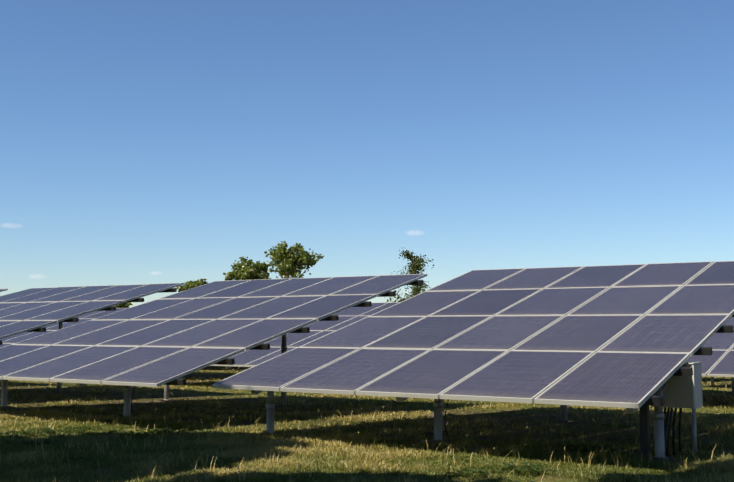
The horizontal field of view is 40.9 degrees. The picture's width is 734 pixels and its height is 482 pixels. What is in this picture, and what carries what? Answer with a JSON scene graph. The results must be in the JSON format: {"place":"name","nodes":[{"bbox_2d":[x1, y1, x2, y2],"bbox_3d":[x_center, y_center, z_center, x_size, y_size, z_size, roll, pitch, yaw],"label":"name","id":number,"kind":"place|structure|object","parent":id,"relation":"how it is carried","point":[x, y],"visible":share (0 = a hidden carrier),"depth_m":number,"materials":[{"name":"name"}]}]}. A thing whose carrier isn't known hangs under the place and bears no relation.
{"place":"outdoors","nodes":[
{"label":"outdoors","id":0,"kind":"place"},
{"bbox_2d":[0,366,733,481],"bbox_3d":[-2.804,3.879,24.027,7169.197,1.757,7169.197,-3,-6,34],"label":"terrain","id":1,"kind":"structure","parent":0,"point":[221,395],"depth_m":13.85,"materials":[{"name":"green plant"}]},
{"bbox_2d":[0,308,126,347],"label":"solar table","id":2,"kind":"object","parent":1,"relation":"on","point":[13,339],"visible":0.19,"depth_m":33.12,"materials":[{"name":"glass"}]},
{"bbox_2d":[0,283,183,392],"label":"solar table","id":3,"kind":"object","parent":1,"relation":"on","point":[32,310],"visible":0.83,"depth_m":20.07,"materials":[{"name":"glass"}]},
{"bbox_2d":[114,302,132,307],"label":"tree","id":4,"kind":"object","parent":1,"relation":"on","point":[124,305],"visible":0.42,"depth_m":249.15,"materials":[{"name":"green plant"}]},
{"bbox_2d":[175,279,207,291],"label":"tree","id":5,"kind":"object","parent":1,"relation":"on","point":[187,285],"visible":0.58,"depth_m":205.80,"materials":[{"name":"green plant"}]},
{"bbox_2d":[0,274,426,416],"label":"solar table","id":6,"kind":"object","parent":1,"relation":"on","point":[167,341],"visible":0.9,"depth_m":15.29,"materials":[{"name":"glass"}]},
{"bbox_2d":[223,257,275,280],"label":"gum tree","id":7,"kind":"object","parent":1,"relation":"on","point":[244,269],"visible":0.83,"depth_m":148.72,"materials":[{"name":"green plant"}]},
{"bbox_2d":[263,241,323,278],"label":"gum tree","id":8,"kind":"object","parent":1,"relation":"on","point":[286,260],"visible":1,"depth_m":133.31,"materials":[{"name":"green plant"}]},
{"bbox_2d":[209,302,399,368],"bbox_3d":[-2.404,2.997,27.141,5.260,2.684,6.432,-3,-6,34],"label":"solar table","id":9,"kind":"object","parent":1,"relation":"on","point":[252,358],"visible":0.27,"depth_m":26.04,"materials":[{"name":"glass"}]},
{"bbox_2d":[0,366,733,481],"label":"grass tufts","id":10,"kind":"object","parent":1,"relation":"on","point":[286,459],"visible":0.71,"depth_m":10.69,"materials":[{"name":"green plant"}]},
{"bbox_2d":[0,392,733,461],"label":"soil collars","id":11,"kind":"object","parent":1,"relation":"on","point":[432,414],"visible":0.44,"depth_m":13.96,"materials":[{"name":"brown soil"}]},
{"bbox_2d":[386,247,433,302],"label":"sparse tree","id":12,"kind":"object","parent":1,"relation":"on","point":[415,265],"visible":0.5,"depth_m":94.52,"materials":[{"name":"green plant"}]},
{"bbox_2d":[212,261,733,457],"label":"solar table","id":13,"kind":"object","parent":1,"relation":"on","point":[632,338],"visible":0.9,"depth_m":11.44,"materials":[{"name":"glass"}]},
{"bbox_2d":[687,317,733,397],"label":"solar table","id":14,"kind":"object","parent":1,"relation":"on","point":[719,362],"visible":0.1,"depth_m":18.59,"materials":[{"name":"glass"}]},
{"bbox_2d":[0,0,733,307],"label":"sky","id":15,"kind":"structure","parent":0,"point":[142,141],"materials":[{"name":"blue"}]}
]}

